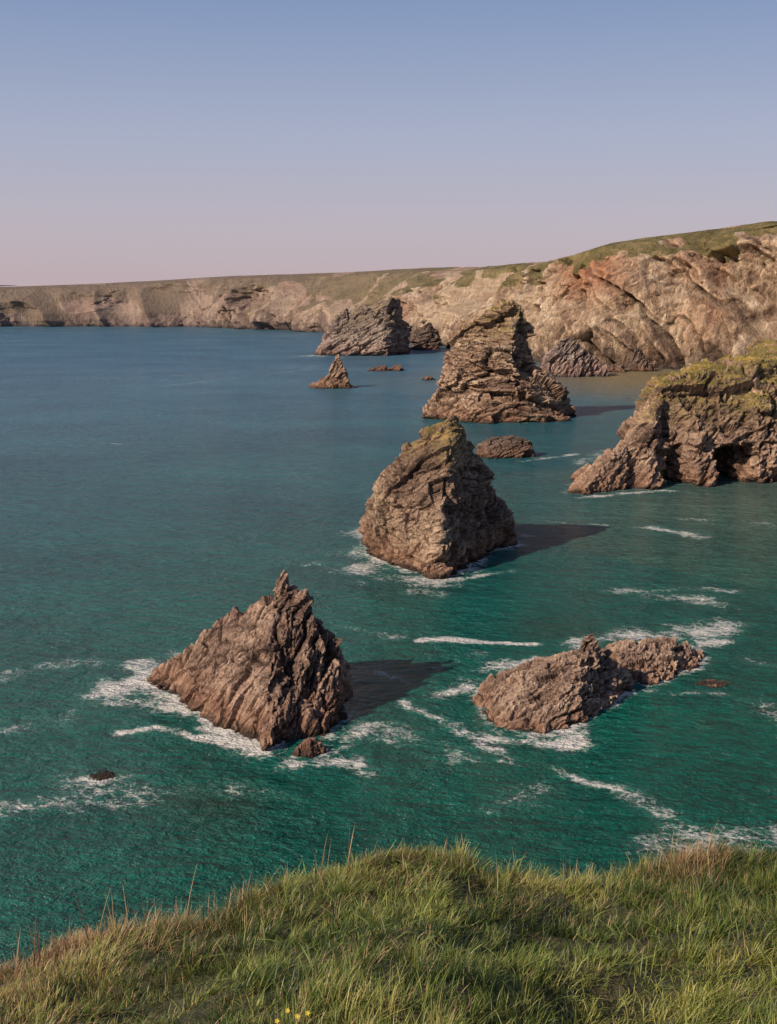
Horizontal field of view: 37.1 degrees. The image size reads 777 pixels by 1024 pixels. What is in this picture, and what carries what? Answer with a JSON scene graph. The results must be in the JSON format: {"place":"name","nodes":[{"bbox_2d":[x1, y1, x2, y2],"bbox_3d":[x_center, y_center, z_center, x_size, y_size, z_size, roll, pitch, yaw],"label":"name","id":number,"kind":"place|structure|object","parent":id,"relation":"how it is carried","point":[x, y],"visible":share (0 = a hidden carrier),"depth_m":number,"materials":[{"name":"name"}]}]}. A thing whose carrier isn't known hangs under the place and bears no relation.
{"place":"outdoors","nodes":[
{"label":"outdoors","id":0,"kind":"place"},
{"bbox_2d":[0,326,776,971],"bbox_3d":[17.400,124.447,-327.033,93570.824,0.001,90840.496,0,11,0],"label":"sea","id":1,"kind":"structure","parent":0,"point":[166,494],"depth_m":209.61,"materials":[{"name":"liquid"}]},
{"bbox_2d":[89,770,114,780],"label":"rock outcrop","id":2,"kind":"object","parent":1,"relation":"in","point":[105,774],"visible":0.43,"depth_m":144.67,"materials":[{"name":"brown stone"}]},
{"bbox_2d":[146,569,352,750],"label":"sea stack","id":3,"kind":"object","parent":1,"relation":"in","point":[267,672],"visible":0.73,"depth_m":165.62,"materials":[{"name":"brown stone"}]},
{"bbox_2d":[291,737,328,757],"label":"rock outcrop","id":4,"kind":"object","parent":1,"relation":"in","point":[308,747],"visible":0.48,"depth_m":151.68,"materials":[{"name":"brown stone"}]},
{"bbox_2d":[309,354,355,388],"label":"sea stack","id":5,"kind":"object","parent":1,"relation":"in","point":[336,377],"visible":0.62,"depth_m":704.37,"materials":[{"name":"brown stone"}]},
{"bbox_2d":[315,297,413,355],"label":"sea stack","id":6,"kind":"object","parent":1,"relation":"in","point":[380,328],"visible":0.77,"depth_m":1050.11,"materials":[{"name":"stone"}]},
{"bbox_2d":[367,364,434,379],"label":"rock outcrop","id":7,"kind":"object","parent":1,"relation":"in","point":[397,367],"visible":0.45,"depth_m":848.78,"materials":[{"name":"brown stone"}]},
{"bbox_2d":[410,322,440,349],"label":"sea stack","id":8,"kind":"object","parent":1,"relation":"in","point":[426,337],"visible":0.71,"depth_m":1136.67,"materials":[{"name":"brown stone"}]},
{"bbox_2d":[358,415,517,578],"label":"sea stack","id":9,"kind":"object","parent":1,"relation":"in","point":[436,507],"visible":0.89,"depth_m":258.21,"materials":[{"name":"brown stone"}]},
{"bbox_2d":[421,300,575,423],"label":"sea stack","id":10,"kind":"object","parent":1,"relation":"in","point":[492,372],"visible":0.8,"depth_m":534.42,"materials":[{"name":"brown stone"}]},
{"bbox_2d":[475,435,535,458],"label":"rock outcrop","id":11,"kind":"object","parent":1,"relation":"in","point":[505,446],"visible":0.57,"depth_m":416.61,"materials":[{"name":"brown stone"}]},
{"bbox_2d":[472,633,633,733],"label":"rock outcrop","id":12,"kind":"object","parent":1,"relation":"in","point":[581,684],"visible":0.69,"depth_m":166.97,"materials":[{"name":"brown stone"}]},
{"bbox_2d":[540,336,609,376],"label":"sea stack","id":13,"kind":"object","parent":1,"relation":"in","point":[569,357],"visible":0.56,"depth_m":793.38,"materials":[{"name":"brown stone"}]},
{"bbox_2d":[607,348,655,372],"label":"rock outcrop","id":14,"kind":"object","parent":1,"relation":"in","point":[640,362],"visible":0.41,"depth_m":844.93,"materials":[{"name":"brown stone"}]},
{"bbox_2d":[605,636,703,684],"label":"rock outcrop","id":15,"kind":"object","parent":1,"relation":"in","point":[649,661],"visible":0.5,"depth_m":185.39,"materials":[{"name":"stone"}]},
{"bbox_2d":[566,339,776,494],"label":"sea stack","id":16,"kind":"object","parent":1,"relation":"in","point":[704,422],"visible":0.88,"depth_m":366.38,"materials":[{"name":"brown stone"}]},
{"bbox_2d":[695,679,730,687],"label":"rock outcrop","id":17,"kind":"object","parent":1,"relation":"in","point":[712,683],"visible":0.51,"depth_m":178.44,"materials":[{"name":"brown stone"}]},
{"bbox_2d":[0,221,776,369],"bbox_3d":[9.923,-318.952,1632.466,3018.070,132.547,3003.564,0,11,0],"label":"coastal cliff","id":18,"kind":"structure","parent":0,"point":[677,301],"depth_m":976.91,"materials":[{"name":"beige stone"}]},
{"bbox_2d":[0,821,776,1023],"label":"clifftop ground","id":19,"kind":"structure","parent":0,"point":[612,984],"depth_m":5.92,"materials":[{"name":"green plant"}]},
{"bbox_2d":[275,1008,309,1023],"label":"yellow wildflowers","id":20,"kind":"object","parent":19,"relation":"on","point":[296,1015],"visible":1,"depth_m":4.61,"materials":[{"name":"yellow plant"}]},
{"bbox_2d":[0,826,728,978],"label":"dry grass stems","id":21,"kind":"object","parent":19,"relation":"on","point":[38,947],"visible":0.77,"depth_m":6.78,"materials":[{"name":"plant"}]},
{"bbox_2d":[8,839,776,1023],"bbox_3d":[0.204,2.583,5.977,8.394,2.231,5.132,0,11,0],"label":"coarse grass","id":22,"kind":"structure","parent":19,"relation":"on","point":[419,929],"depth_m":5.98,"materials":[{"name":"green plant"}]},
{"bbox_2d":[0,0,776,286],"label":"sky","id":23,"kind":"structure","parent":0,"point":[141,140],"materials":[{"name":"blue"}]}
]}

